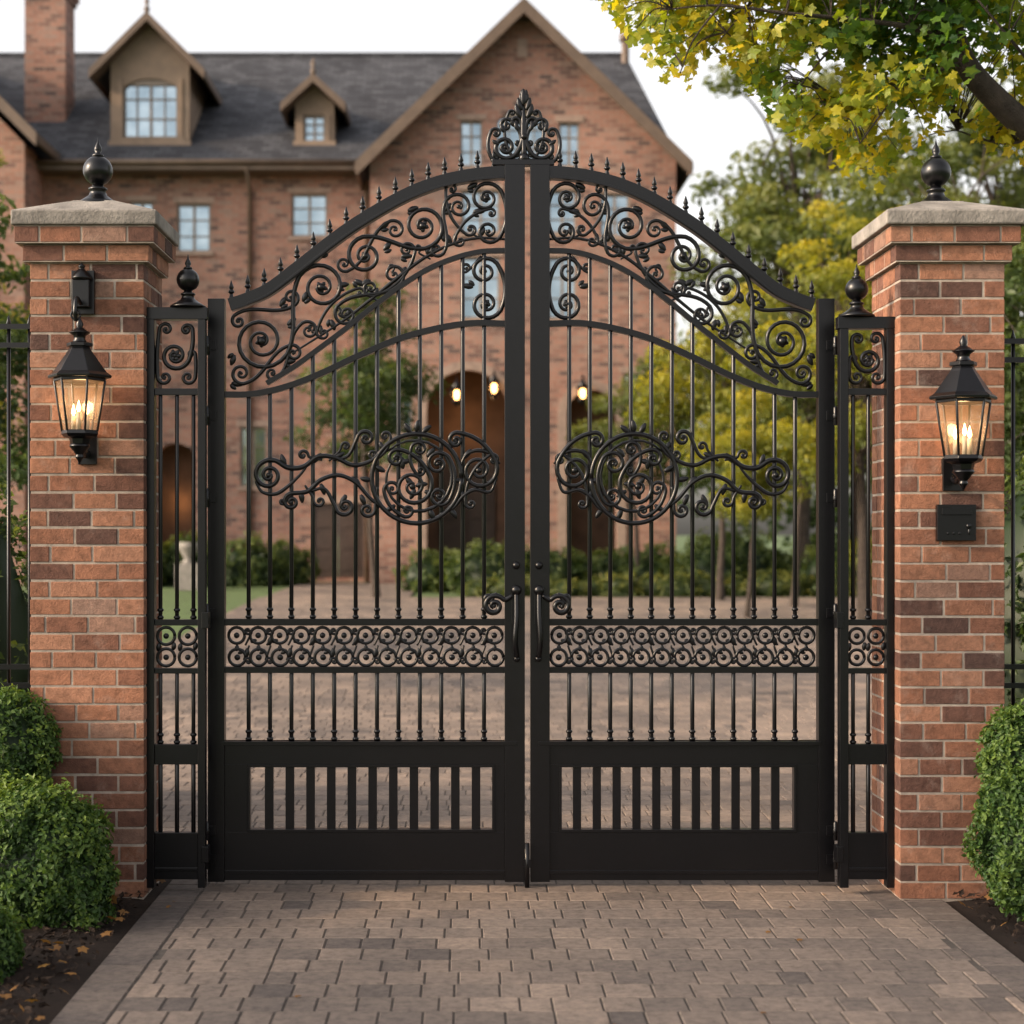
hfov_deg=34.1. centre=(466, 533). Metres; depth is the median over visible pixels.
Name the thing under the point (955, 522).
gate intercom
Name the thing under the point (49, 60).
side walls and chimney
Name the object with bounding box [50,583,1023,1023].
paver driveway
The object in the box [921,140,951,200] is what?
ball finial
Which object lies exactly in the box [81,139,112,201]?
ball finial
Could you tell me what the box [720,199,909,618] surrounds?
oak tree
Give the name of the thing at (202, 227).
window glass
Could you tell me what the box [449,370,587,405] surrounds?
porch lamp frames
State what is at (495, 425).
porch interior
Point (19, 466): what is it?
garden tree
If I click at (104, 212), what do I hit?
cap stone
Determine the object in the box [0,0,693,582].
eaves and gutters
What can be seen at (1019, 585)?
hedge
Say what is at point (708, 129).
sky
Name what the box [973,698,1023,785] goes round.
boxwood shrub
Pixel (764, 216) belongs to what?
oak tree
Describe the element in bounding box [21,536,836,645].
ground
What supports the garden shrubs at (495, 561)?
on the ground
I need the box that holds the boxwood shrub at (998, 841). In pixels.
[961,751,1023,921]
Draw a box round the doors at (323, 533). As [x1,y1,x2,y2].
[315,464,494,577]
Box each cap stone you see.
[11,200,178,246]
[852,201,1023,249]
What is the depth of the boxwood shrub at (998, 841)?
7.45 m
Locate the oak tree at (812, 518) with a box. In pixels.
[766,173,891,548]
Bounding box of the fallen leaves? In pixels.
[0,879,1005,1020]
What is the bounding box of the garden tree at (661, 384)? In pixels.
[623,283,806,599]
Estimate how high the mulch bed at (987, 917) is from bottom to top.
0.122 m
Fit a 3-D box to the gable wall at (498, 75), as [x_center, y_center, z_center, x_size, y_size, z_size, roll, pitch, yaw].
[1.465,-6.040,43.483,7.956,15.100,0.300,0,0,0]
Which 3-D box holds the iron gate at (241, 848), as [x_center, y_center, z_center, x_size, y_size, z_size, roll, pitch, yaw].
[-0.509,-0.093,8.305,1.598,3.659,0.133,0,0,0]
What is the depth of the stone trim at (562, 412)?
43.28 m
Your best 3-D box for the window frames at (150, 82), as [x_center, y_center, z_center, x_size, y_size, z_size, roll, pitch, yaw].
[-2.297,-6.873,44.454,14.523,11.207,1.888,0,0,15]
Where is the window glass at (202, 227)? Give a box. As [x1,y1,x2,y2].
[126,86,647,484]
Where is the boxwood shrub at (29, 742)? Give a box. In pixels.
[0,683,63,798]
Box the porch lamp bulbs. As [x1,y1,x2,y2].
[454,384,584,398]
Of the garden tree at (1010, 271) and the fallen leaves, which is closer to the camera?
the fallen leaves
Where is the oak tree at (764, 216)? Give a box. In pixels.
[667,21,936,567]
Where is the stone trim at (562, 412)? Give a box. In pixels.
[126,38,659,556]
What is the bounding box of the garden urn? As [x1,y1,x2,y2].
[179,542,197,589]
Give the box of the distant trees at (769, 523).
[676,317,1023,561]
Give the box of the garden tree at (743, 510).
[684,388,811,617]
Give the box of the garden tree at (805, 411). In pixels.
[706,305,870,605]
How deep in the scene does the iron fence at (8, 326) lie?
8.35 m
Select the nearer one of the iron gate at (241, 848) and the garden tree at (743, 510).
the iron gate at (241, 848)
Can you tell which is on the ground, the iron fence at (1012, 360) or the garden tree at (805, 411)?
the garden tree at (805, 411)
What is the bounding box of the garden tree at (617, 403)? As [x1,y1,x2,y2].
[563,343,710,582]
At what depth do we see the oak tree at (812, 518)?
48.09 m
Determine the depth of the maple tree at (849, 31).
9.45 m
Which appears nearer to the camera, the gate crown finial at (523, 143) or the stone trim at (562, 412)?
the gate crown finial at (523, 143)
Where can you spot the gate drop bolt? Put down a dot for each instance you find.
(527, 863)
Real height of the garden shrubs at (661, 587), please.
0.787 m
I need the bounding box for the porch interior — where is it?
[427,371,615,560]
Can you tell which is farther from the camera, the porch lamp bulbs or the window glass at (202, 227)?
the window glass at (202, 227)
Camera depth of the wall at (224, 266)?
45.33 m
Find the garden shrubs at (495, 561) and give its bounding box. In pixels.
[391,526,872,594]
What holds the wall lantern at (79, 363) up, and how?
attached to the bricks at (100, 518)
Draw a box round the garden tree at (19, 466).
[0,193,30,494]
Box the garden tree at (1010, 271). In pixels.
[1004,236,1023,501]
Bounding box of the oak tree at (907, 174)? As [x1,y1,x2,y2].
[800,102,1023,413]
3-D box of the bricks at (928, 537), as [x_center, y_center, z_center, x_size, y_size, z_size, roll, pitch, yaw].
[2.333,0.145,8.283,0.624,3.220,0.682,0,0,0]
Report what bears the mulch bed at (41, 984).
on the ground
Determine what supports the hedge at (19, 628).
on the ground
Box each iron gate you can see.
[207,149,524,881]
[530,151,836,881]
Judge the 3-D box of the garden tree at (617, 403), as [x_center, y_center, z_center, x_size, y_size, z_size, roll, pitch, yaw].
[3.821,-1.445,37.296,3.571,5.731,3.131,0,0,27]
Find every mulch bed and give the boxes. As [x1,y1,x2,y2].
[0,879,171,1023]
[946,889,1023,962]
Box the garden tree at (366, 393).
[283,279,453,597]
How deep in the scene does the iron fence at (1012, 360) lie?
8.35 m
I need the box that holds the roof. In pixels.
[0,52,687,189]
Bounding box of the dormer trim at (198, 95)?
[108,68,337,144]
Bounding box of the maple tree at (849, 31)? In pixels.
[598,0,1023,193]
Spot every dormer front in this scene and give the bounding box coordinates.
[111,25,190,140]
[295,86,334,140]
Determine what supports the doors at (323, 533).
attached to the wall at (224, 266)
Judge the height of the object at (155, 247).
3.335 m
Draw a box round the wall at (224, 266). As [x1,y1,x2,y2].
[44,176,369,582]
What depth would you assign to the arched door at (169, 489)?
46.33 m
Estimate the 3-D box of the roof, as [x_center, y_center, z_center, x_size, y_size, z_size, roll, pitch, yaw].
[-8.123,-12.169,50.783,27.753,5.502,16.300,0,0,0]
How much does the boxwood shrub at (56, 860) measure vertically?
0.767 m
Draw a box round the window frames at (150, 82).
[123,79,645,486]
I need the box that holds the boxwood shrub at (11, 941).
[0,905,26,984]
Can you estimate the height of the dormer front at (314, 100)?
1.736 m
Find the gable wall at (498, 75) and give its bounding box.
[370,13,675,583]
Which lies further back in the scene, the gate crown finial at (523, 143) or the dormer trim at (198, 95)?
the dormer trim at (198, 95)
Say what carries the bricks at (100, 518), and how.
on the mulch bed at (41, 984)
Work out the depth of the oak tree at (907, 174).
32.39 m
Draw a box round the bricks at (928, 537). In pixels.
[857,226,1020,898]
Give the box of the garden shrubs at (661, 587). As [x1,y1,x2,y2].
[460,567,872,596]
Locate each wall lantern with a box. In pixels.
[48,262,111,464]
[929,335,996,490]
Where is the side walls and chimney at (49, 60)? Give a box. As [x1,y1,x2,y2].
[0,0,79,584]
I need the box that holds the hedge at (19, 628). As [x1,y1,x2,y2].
[0,468,27,695]
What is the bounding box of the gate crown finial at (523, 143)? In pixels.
[486,89,561,166]
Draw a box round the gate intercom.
[936,505,975,540]
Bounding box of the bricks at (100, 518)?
[14,226,175,896]
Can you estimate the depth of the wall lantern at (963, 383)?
7.79 m
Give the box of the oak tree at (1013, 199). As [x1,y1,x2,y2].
[859,54,1023,513]
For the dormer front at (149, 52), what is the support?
on the roof
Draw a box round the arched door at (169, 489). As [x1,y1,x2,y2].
[163,444,190,551]
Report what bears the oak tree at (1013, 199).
on the ground
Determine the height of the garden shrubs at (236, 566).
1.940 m
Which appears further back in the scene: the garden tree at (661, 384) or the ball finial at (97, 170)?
the garden tree at (661, 384)
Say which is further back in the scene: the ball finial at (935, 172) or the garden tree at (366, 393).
the garden tree at (366, 393)
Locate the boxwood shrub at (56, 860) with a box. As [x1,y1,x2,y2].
[0,769,122,930]
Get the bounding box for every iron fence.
[0,315,30,695]
[1004,330,1023,706]
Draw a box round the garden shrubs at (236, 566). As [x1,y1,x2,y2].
[163,530,321,586]
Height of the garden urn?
1.120 m
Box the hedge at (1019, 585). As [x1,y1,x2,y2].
[1004,451,1023,708]
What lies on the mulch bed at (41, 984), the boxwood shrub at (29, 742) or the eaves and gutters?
the boxwood shrub at (29, 742)
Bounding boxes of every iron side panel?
[146,256,209,887]
[834,264,895,887]
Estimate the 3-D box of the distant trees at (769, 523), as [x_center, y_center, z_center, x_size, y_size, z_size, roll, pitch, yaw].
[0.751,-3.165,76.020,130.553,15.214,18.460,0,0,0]
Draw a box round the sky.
[0,0,1023,535]
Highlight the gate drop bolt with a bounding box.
[524,843,530,887]
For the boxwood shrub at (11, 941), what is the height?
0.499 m
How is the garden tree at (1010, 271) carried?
on the ground
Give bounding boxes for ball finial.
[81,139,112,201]
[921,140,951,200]
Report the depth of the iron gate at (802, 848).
8.31 m

